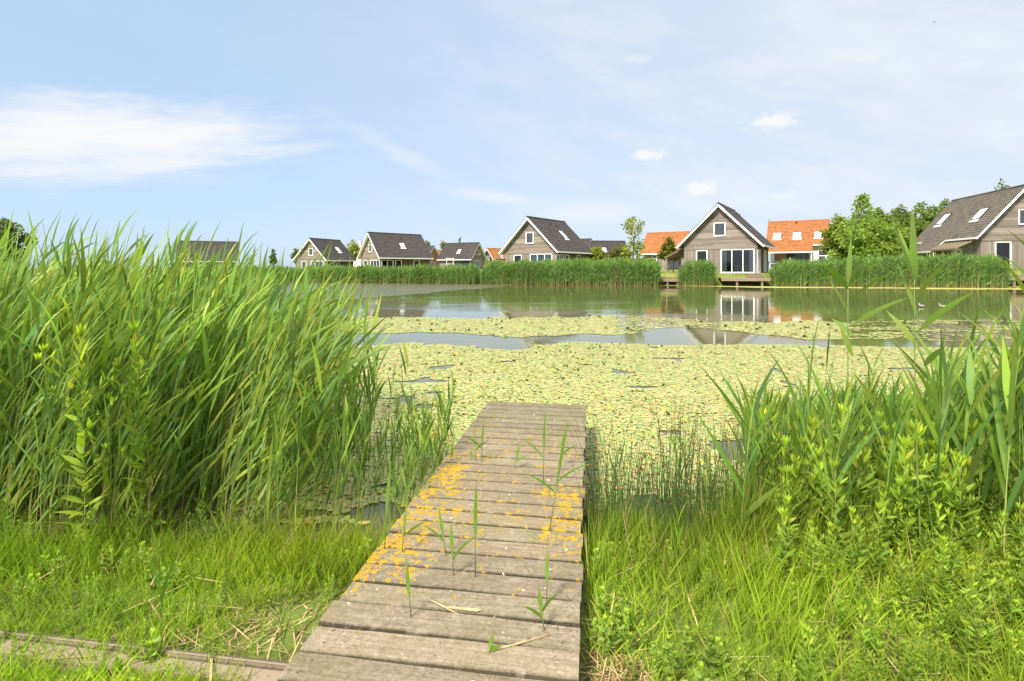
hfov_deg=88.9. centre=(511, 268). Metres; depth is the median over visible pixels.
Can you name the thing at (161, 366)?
reed
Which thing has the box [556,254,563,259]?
window
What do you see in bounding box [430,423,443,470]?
reed
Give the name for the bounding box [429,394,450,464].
reed
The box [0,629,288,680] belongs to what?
edging board
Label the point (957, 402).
reed
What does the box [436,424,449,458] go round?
reed
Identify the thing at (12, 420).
reed
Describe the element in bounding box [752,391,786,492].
reed
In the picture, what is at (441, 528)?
reed shoot
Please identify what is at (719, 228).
window
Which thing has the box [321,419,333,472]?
reed
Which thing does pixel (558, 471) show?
reed shoot
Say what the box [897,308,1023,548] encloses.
reed
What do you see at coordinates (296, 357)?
reed
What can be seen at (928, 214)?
poplar tree
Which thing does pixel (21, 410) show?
reed
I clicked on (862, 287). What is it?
duckweed
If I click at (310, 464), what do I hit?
reed
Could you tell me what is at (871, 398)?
reed clump
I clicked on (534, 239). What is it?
timber house
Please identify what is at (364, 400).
reed
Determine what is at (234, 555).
reed
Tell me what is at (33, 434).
reed
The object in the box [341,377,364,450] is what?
reed
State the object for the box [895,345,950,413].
reed
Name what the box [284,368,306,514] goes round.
reed
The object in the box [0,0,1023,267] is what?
sky
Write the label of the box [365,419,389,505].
reed
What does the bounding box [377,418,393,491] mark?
reed
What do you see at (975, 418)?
reed
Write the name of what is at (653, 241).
orange roof house
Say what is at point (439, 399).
reed
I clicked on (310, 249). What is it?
window
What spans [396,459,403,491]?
reed
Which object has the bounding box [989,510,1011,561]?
willowherb
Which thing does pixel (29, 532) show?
willowherb
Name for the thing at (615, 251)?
shrub tree
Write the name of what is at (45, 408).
reed
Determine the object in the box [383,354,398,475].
reed
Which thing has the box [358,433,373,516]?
reed
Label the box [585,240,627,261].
timber house
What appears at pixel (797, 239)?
orange roof house
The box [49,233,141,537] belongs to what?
reed
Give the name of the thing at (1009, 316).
reed
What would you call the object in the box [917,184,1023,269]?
timber house
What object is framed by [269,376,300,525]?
reed
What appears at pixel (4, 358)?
reed
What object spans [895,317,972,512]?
reed
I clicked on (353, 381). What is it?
reed
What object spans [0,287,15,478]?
reed
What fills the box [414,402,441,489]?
reed
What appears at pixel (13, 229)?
edge tree
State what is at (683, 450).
reed
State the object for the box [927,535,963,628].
willowherb
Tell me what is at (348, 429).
reed
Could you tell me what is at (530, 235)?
window
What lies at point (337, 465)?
reed
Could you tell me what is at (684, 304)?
pond water
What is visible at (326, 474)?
reed
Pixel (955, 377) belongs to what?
reed
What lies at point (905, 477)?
undergrowth
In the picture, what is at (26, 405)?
reed
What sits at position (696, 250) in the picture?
window
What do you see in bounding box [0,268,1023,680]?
ground
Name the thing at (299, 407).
reed
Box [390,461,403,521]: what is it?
reed
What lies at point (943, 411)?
reed
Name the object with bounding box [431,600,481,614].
dry straw
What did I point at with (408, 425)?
reed
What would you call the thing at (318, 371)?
reed
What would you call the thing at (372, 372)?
reed
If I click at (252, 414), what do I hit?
reed
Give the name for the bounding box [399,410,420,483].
reed
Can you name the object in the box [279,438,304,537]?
reed
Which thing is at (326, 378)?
reed
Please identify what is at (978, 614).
willowherb
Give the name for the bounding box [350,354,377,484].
reed
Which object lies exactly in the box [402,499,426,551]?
reed shoot
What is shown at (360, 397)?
reed
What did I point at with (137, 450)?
willowherb
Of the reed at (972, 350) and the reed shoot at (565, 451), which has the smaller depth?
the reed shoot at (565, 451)
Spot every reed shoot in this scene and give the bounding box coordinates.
[384,463,390,548]
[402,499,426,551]
[406,557,411,616]
[423,508,446,555]
[450,521,473,575]
[465,419,483,461]
[474,425,489,455]
[474,480,476,576]
[488,633,501,652]
[514,444,525,467]
[521,416,544,480]
[523,423,590,528]
[523,584,557,630]
[545,549,548,601]
[561,431,576,453]
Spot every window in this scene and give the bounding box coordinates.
[308,248,312,255]
[311,261,322,265]
[455,261,468,266]
[526,232,533,243]
[530,254,551,262]
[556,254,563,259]
[669,258,680,269]
[696,250,707,260]
[714,222,725,235]
[721,249,754,272]
[786,253,807,260]
[818,251,825,259]
[995,242,1010,263]
[1018,209,1023,224]
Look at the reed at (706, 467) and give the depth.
3.53 m
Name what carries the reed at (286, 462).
in the pond water
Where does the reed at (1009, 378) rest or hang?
on the ground at (298, 608)
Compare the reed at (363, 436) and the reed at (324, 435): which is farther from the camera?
the reed at (324, 435)
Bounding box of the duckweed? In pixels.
[712,286,1020,289]
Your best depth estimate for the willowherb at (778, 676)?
1.92 m
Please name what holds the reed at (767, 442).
on the pond water
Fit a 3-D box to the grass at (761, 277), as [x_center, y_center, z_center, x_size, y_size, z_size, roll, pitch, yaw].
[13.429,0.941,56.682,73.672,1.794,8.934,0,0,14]
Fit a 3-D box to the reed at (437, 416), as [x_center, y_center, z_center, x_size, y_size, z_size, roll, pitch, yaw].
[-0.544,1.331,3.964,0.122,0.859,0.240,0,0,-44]
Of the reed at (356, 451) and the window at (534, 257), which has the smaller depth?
the reed at (356, 451)
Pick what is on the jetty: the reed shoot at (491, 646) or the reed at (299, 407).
the reed shoot at (491, 646)
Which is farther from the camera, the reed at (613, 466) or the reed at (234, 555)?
the reed at (613, 466)
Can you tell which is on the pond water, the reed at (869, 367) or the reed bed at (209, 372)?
the reed at (869, 367)
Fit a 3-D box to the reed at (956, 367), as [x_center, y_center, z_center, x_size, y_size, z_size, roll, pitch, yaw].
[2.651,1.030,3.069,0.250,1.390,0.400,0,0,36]
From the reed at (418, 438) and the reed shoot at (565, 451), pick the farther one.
the reed at (418, 438)
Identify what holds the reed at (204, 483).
on the ground at (298, 608)
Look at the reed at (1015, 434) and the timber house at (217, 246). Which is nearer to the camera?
the reed at (1015, 434)
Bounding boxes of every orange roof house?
[640,231,689,269]
[766,219,829,269]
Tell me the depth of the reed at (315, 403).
3.44 m
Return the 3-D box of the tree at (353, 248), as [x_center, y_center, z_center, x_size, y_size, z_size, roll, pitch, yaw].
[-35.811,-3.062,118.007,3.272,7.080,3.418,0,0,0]
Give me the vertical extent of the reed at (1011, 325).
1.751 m
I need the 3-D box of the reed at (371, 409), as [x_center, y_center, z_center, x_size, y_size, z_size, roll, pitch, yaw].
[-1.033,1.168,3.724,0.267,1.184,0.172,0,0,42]
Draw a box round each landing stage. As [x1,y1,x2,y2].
[661,277,678,284]
[718,273,770,285]
[1006,275,1023,287]
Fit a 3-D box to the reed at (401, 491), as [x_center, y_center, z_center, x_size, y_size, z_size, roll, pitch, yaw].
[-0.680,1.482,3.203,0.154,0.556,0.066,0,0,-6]
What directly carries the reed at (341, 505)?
on the pond water
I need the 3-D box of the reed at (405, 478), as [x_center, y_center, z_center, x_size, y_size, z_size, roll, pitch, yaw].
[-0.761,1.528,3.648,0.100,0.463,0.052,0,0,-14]
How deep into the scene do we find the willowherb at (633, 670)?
1.95 m
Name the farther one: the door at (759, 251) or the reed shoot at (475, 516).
the door at (759, 251)
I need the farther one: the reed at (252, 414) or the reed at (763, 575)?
the reed at (252, 414)
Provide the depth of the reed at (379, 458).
3.81 m
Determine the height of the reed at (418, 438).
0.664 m
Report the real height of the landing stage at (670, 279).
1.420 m
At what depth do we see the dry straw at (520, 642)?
1.96 m
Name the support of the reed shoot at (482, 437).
on the jetty
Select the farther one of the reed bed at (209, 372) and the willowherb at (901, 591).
the reed bed at (209, 372)
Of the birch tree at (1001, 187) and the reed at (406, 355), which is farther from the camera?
the birch tree at (1001, 187)
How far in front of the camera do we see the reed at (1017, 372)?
2.75 m
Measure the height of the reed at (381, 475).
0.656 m
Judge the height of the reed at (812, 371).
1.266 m
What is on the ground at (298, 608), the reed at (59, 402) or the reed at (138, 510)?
the reed at (138, 510)
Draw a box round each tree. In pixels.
[0,216,38,263]
[268,249,277,264]
[289,248,299,263]
[346,240,360,264]
[439,240,445,248]
[588,245,604,260]
[604,244,630,258]
[620,216,645,259]
[657,236,679,270]
[818,212,847,260]
[820,192,909,260]
[856,207,909,256]
[886,204,928,257]
[912,201,939,253]
[922,198,949,220]
[994,178,1009,190]
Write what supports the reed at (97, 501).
on the ground at (298, 608)
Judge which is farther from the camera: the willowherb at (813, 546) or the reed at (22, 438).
the reed at (22, 438)
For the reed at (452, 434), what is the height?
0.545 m
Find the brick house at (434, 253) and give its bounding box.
[427,245,439,266]
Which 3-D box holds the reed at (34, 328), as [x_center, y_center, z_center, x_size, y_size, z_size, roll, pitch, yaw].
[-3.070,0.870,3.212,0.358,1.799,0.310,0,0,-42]
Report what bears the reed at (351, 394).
on the pond water
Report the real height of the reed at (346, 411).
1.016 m
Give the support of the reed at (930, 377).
on the ground at (298, 608)
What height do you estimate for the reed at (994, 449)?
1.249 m
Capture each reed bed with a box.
[0,208,400,532]
[181,262,481,283]
[478,256,662,285]
[676,258,717,285]
[765,251,1013,287]
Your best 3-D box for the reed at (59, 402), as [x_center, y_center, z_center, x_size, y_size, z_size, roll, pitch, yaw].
[-2.682,0.847,3.174,0.403,1.763,0.480,0,0,23]
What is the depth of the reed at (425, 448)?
3.69 m
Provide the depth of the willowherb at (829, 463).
3.11 m
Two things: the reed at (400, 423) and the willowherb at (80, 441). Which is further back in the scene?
the reed at (400, 423)
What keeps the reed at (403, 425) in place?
on the pond water
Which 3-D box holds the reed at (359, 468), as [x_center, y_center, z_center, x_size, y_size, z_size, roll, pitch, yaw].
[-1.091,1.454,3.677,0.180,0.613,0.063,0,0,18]
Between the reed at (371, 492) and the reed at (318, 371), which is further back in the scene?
the reed at (371, 492)
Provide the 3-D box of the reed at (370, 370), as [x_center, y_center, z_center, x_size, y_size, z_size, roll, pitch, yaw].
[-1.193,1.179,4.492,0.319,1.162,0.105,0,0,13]
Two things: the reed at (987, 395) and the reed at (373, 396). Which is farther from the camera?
the reed at (373, 396)
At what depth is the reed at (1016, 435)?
3.18 m
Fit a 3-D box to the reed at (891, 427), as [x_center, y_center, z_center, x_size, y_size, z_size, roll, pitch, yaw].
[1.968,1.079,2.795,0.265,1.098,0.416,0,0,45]
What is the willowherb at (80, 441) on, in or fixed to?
on the ground at (298, 608)
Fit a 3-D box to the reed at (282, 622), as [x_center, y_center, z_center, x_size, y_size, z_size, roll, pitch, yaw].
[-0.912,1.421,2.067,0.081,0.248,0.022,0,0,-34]
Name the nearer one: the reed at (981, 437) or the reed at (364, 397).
the reed at (981, 437)
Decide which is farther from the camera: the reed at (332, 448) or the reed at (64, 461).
the reed at (332, 448)
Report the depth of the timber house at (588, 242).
126.84 m
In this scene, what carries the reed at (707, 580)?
on the ground at (298, 608)
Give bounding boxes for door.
[758,249,760,272]
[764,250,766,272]
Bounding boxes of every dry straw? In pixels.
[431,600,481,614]
[490,632,552,651]
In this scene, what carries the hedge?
on the ground at (298, 608)
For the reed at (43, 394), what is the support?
on the ground at (298, 608)
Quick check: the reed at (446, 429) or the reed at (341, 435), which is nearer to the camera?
the reed at (341, 435)
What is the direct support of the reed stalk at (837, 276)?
on the ground at (298, 608)
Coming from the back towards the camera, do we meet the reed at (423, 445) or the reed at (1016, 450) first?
the reed at (423, 445)
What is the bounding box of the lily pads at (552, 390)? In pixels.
[226,342,1016,524]
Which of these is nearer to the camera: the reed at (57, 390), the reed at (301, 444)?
the reed at (57, 390)
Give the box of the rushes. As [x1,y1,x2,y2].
[566,400,884,546]
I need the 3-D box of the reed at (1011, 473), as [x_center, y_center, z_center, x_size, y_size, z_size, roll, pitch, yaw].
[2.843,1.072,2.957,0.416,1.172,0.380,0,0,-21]
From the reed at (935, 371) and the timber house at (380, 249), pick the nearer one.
the reed at (935, 371)
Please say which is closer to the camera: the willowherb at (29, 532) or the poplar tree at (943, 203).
the willowherb at (29, 532)
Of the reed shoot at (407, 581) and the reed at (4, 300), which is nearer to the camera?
the reed shoot at (407, 581)
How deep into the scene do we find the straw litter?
2.12 m
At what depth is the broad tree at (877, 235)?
60.19 m
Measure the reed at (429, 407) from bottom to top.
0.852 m
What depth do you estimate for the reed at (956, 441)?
3.00 m
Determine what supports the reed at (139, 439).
on the ground at (298, 608)
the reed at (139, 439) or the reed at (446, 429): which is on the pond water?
the reed at (446, 429)
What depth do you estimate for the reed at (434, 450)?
3.76 m
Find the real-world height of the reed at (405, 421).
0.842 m
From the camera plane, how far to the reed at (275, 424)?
3.16 m
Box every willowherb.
[16,517,41,555]
[32,323,126,550]
[103,320,182,534]
[631,654,636,680]
[775,653,784,680]
[799,519,833,608]
[818,440,841,512]
[882,541,922,618]
[887,501,916,572]
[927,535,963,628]
[957,564,1005,679]
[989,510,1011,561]
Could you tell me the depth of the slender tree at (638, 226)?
71.83 m
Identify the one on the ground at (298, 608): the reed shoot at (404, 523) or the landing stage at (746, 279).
the landing stage at (746, 279)
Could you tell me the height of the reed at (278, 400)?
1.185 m
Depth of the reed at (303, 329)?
3.41 m
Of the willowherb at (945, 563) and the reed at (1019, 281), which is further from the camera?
the reed at (1019, 281)
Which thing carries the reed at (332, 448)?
on the pond water
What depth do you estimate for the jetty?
2.38 m
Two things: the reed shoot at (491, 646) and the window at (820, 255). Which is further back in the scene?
the window at (820, 255)
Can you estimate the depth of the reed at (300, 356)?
3.31 m
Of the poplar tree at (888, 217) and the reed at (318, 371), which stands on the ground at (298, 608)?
the poplar tree at (888, 217)
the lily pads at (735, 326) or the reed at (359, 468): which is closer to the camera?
the reed at (359, 468)
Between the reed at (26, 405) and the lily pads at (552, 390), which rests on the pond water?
the lily pads at (552, 390)
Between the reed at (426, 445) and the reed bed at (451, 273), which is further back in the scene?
the reed bed at (451, 273)
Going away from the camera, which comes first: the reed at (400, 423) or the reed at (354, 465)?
the reed at (354, 465)
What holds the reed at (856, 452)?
on the ground at (298, 608)
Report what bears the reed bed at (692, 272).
on the ground at (298, 608)
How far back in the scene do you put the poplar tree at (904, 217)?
95.90 m
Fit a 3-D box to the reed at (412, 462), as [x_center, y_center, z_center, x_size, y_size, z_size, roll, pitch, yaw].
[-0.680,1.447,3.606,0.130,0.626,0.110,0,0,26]
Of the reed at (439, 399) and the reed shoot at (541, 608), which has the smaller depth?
the reed shoot at (541, 608)
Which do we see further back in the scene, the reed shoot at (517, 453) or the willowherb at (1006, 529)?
the reed shoot at (517, 453)
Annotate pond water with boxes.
[0,282,1023,554]
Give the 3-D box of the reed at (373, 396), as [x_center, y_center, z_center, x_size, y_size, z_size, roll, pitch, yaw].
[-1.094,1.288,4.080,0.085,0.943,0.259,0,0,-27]
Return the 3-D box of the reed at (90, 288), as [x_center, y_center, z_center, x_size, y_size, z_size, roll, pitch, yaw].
[-2.543,0.788,3.116,0.501,1.911,0.483,0,0,-44]
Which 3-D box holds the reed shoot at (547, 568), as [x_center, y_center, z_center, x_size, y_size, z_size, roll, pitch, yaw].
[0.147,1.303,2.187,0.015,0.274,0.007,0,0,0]
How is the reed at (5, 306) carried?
on the ground at (298, 608)
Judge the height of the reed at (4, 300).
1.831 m
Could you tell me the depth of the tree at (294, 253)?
125.60 m
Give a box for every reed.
[0,238,51,381]
[0,248,70,518]
[0,260,24,335]
[0,263,71,492]
[0,266,51,496]
[0,270,71,474]
[0,285,22,384]
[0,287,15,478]
[0,347,20,447]
[4,276,56,506]
[6,299,77,515]
[6,310,83,520]
[10,342,80,520]
[13,312,88,527]
[21,297,85,537]
[26,266,129,542]
[28,338,96,544]
[34,240,136,545]
[36,337,101,521]
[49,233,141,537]
[49,304,128,515]
[55,337,125,526]
[87,321,125,535]
[110,285,197,532]
[110,315,194,526]
[123,489,146,564]
[124,331,159,524]
[144,519,174,630]
[198,463,209,534]
[203,495,247,608]
[230,342,276,528]
[244,307,308,530]
[254,289,313,528]
[263,303,343,536]
[264,267,335,538]
[264,363,315,522]
[265,361,315,532]
[265,478,271,547]
[266,359,295,519]
[267,320,324,520]
[268,289,313,530]
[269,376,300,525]
[271,449,282,530]
[271,600,290,658]
[273,393,292,525]
[278,446,304,527]
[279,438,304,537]
[282,340,338,537]
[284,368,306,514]
[287,372,310,519]
[287,394,315,529]
[287,413,303,513]
[288,392,308,512]
[298,374,339,496]
[303,350,330,518]
[303,384,323,519]
[312,403,331,454]
[314,370,350,522]
[317,427,339,530]
[318,438,346,524]
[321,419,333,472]
[324,394,348,508]
[326,390,355,492]
[326,411,355,532]
[329,416,346,530]
[330,369,357,505]
[330,407,353,483]
[330,445,351,531]
[331,362,364,495]
[331,386,367,540]
[338,368,358,514]
[338,399,355,456]
[339,351,364,435]
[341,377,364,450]
[345,360,377,481]
[346,350,383,511]
[347,347,378,481]
[348,404,369,512]
[348,405,376,526]
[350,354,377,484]
[351,395,367,497]
[351,435,367,504]
[352,381,364,471]
[355,368,371,464]
[355,407,369,479]
[357,399,375,504]
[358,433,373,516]
[364,342,391,465]
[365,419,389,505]
[366,466,375,519]
[367,375,380,488]
[368,429,388,501]
[368,432,384,484]
[372,440,389,527]
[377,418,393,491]
[382,415,416,521]
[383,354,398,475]
[388,413,399,460]
[389,422,416,521]
[390,408,407,481]
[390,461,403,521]
[390,466,410,514]
[391,392,399,459]
[393,387,408,477]
[394,336,416,467]
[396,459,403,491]
[396,461,408,512]
[398,378,417,455]
[398,403,416,462]
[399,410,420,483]
[400,400,407,449]
[401,400,419,504]
[401,438,408,506]
[403,392,425,448]
[404,394,420,483]
[404,449,421,506]
[405,433,418,503]
[410,434,421,492]
[411,412,424,488]
[412,400,437,484]
[412,401,434,488]
[414,395,428,472]
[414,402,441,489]
[417,409,434,466]
[419,410,428,490]
[423,388,435,460]
[425,388,449,477]
[425,427,438,478]
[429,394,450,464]
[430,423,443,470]
[430,426,442,473]
[432,387,449,461]
[433,366,457,460]
[433,384,444,450]
[434,412,446,466]
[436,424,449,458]
[442,395,456,455]
[443,399,455,448]
[445,405,451,451]
[448,418,458,447]
[595,536,605,583]
[607,440,624,501]
[618,582,629,607]
[636,514,655,584]
[668,427,689,498]
[674,503,685,561]
[695,360,781,527]
[702,443,713,494]
[702,540,715,610]
[725,499,741,567]
[750,392,775,427]
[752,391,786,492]
[758,412,782,475]
[762,561,765,593]
[766,317,819,458]
[792,326,837,437]
[802,367,881,523]
[807,398,876,498]
[811,370,859,440]
[811,405,875,522]
[852,342,886,397]
[856,367,913,536]
[886,337,994,479]
[893,327,994,447]
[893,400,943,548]
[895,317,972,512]
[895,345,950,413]
[896,333,963,478]
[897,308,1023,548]
[903,348,972,537]
[903,361,934,421]
[905,309,1005,469]
[914,327,972,454]
[918,335,1018,527]
[924,371,983,479]
[934,375,998,509]
[937,325,988,485]
[938,325,988,407]
[939,314,1023,520]
[948,344,1023,500]
[953,363,1023,521]
[957,352,1023,543]
[962,336,1022,467]
[962,345,1019,512]
[964,353,1023,522]
[965,307,1013,371]
[965,331,1023,528]
[972,372,1023,481]
[973,385,992,473]
[976,387,1023,511]
[979,324,1019,408]
[986,305,1023,570]
[996,325,1023,443]
[997,254,1023,292]
[998,329,1023,392]
[1000,294,1019,357]
[1002,309,1018,340]
[1002,345,1022,513]
[1004,256,1023,315]
[1008,391,1023,523]
[1012,320,1023,415]
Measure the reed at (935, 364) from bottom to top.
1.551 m
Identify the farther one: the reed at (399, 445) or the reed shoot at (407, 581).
the reed at (399, 445)
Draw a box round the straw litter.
[2,533,1022,680]
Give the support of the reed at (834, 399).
on the pond water
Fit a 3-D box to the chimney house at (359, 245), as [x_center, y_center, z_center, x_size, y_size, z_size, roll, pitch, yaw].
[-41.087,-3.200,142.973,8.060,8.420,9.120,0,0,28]
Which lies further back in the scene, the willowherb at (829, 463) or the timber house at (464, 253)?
the timber house at (464, 253)
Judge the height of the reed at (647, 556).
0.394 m
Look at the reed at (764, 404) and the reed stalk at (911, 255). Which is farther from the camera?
the reed at (764, 404)
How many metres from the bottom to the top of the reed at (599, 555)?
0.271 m
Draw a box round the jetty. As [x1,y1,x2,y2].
[277,401,586,680]
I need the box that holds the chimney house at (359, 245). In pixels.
[348,241,361,265]
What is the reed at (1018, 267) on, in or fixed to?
on the pond water
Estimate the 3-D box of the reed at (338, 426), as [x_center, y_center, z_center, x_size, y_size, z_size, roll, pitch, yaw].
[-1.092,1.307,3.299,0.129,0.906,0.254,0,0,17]
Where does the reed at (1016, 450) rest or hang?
on the ground at (298, 608)
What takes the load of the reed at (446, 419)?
on the pond water
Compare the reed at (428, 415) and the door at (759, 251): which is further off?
the door at (759, 251)
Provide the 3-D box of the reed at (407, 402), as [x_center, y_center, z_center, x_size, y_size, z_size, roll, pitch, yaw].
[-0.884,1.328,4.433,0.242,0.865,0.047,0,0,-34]
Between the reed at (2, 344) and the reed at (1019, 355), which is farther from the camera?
the reed at (1019, 355)
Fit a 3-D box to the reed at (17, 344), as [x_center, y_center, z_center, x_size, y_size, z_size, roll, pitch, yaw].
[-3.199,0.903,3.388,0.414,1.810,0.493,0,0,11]
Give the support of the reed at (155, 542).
on the ground at (298, 608)
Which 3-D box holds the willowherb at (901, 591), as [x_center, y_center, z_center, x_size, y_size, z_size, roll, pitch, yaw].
[1.711,1.370,2.281,0.120,0.350,0.117,0,0,0]
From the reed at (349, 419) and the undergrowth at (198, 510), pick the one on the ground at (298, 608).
the undergrowth at (198, 510)
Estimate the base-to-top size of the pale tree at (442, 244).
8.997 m
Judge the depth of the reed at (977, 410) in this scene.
2.99 m
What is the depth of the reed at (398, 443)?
4.11 m
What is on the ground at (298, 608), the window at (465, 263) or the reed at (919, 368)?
the reed at (919, 368)
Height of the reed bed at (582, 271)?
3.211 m
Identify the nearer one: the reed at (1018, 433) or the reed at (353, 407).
the reed at (1018, 433)
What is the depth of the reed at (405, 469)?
3.60 m
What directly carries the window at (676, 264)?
in the orange roof house at (653, 241)
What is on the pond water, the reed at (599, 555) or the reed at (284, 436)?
the reed at (284, 436)
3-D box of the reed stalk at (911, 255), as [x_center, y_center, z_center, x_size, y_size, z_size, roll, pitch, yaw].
[2.079,0.630,2.668,0.351,1.898,0.235,0,0,13]
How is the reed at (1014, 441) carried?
in the pond water
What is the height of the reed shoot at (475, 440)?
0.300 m
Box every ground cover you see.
[0,536,1023,680]
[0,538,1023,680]
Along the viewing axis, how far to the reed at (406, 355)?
4.47 m
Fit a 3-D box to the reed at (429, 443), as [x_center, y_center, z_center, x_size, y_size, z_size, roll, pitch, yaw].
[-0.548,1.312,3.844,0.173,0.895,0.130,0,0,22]
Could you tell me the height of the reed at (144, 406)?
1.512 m
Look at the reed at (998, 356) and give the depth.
3.31 m
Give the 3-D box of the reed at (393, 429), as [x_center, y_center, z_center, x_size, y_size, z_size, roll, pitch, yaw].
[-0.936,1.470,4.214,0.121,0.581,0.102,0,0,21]
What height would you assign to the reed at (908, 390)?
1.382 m
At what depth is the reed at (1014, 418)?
2.96 m
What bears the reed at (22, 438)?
on the ground at (298, 608)
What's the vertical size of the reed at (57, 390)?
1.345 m
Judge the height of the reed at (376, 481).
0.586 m
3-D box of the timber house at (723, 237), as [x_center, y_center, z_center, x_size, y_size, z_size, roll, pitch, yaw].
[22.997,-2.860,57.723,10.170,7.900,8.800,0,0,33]
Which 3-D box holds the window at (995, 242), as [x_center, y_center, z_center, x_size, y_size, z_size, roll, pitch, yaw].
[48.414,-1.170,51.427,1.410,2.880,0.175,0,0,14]
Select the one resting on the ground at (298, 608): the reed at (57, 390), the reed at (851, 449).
the reed at (851, 449)
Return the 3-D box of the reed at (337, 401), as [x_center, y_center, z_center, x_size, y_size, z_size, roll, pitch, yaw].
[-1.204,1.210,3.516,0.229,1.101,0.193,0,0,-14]
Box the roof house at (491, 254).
[484,248,504,264]
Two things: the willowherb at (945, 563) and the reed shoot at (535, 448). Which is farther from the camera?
the reed shoot at (535, 448)
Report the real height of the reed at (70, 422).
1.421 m
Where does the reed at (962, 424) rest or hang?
on the ground at (298, 608)
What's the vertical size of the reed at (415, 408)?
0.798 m
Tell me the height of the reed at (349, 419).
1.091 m
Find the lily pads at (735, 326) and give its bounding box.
[328,314,1020,340]
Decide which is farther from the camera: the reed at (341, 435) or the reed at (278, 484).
the reed at (341, 435)
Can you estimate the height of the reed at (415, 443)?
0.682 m
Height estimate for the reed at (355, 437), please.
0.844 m
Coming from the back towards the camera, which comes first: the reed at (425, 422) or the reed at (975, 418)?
the reed at (425, 422)
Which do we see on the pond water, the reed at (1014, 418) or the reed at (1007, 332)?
the reed at (1007, 332)
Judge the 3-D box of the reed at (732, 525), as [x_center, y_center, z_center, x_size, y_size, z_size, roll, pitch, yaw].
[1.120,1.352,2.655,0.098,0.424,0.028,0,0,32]
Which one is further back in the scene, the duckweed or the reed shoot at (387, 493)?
the duckweed
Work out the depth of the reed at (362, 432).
4.04 m
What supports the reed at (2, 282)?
on the ground at (298, 608)
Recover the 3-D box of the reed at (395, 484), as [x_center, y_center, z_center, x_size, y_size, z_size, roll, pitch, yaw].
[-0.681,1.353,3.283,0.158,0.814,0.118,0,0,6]
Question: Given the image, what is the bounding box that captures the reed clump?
[719,327,1020,500]
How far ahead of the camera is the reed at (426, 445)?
3.88 m
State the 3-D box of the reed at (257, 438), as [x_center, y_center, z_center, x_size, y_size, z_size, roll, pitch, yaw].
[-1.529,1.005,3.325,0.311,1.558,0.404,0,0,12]
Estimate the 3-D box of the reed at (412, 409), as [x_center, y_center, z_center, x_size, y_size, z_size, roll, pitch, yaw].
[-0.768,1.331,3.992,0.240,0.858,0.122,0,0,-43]
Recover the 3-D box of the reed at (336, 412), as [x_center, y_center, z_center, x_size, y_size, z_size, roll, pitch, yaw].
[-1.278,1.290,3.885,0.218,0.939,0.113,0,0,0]
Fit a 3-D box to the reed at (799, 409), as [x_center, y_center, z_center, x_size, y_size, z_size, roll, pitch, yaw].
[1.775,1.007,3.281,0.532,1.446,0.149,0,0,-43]
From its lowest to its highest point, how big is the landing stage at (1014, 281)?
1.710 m
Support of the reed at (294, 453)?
on the pond water
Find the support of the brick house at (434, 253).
on the ground at (298, 608)
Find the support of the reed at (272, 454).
on the ground at (298, 608)
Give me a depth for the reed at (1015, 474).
3.32 m
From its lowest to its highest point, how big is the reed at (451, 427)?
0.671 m
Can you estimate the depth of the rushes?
3.39 m
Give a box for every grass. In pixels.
[437,269,1023,287]
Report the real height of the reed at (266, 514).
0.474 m
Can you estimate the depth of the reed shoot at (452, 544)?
2.39 m
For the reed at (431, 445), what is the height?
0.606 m
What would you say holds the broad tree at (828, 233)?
on the ground at (298, 608)
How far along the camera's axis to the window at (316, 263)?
107.81 m
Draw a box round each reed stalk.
[822,240,906,542]
[887,209,972,549]
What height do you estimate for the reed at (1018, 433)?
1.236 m
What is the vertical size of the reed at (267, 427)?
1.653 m
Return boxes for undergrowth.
[0,460,319,557]
[753,391,1023,680]
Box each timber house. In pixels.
[176,240,238,267]
[292,238,355,267]
[357,232,433,267]
[437,242,487,268]
[495,216,592,262]
[581,238,591,246]
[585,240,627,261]
[664,202,775,274]
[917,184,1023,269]
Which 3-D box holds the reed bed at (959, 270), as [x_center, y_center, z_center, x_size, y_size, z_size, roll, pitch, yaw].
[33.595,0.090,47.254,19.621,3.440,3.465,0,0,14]
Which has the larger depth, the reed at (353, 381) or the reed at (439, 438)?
the reed at (353, 381)
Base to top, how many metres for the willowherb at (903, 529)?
0.375 m
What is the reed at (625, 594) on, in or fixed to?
on the ground at (298, 608)
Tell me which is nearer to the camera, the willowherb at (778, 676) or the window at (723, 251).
the willowherb at (778, 676)
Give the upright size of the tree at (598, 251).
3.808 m
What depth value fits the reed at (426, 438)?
4.13 m
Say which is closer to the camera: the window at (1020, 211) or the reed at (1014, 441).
the reed at (1014, 441)
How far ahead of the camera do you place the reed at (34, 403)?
3.25 m
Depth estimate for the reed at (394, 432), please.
4.11 m
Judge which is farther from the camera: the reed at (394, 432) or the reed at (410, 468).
the reed at (394, 432)
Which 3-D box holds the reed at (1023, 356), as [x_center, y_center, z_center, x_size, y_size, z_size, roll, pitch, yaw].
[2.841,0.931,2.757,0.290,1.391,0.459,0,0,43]
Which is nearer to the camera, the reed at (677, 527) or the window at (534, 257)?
the reed at (677, 527)
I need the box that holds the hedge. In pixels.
[597,256,641,261]
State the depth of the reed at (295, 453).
3.46 m
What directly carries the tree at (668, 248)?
on the ground at (298, 608)
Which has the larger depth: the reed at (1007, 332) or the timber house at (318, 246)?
the timber house at (318, 246)
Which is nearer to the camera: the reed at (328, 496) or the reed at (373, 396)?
the reed at (328, 496)
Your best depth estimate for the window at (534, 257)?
64.50 m
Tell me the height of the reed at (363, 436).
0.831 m

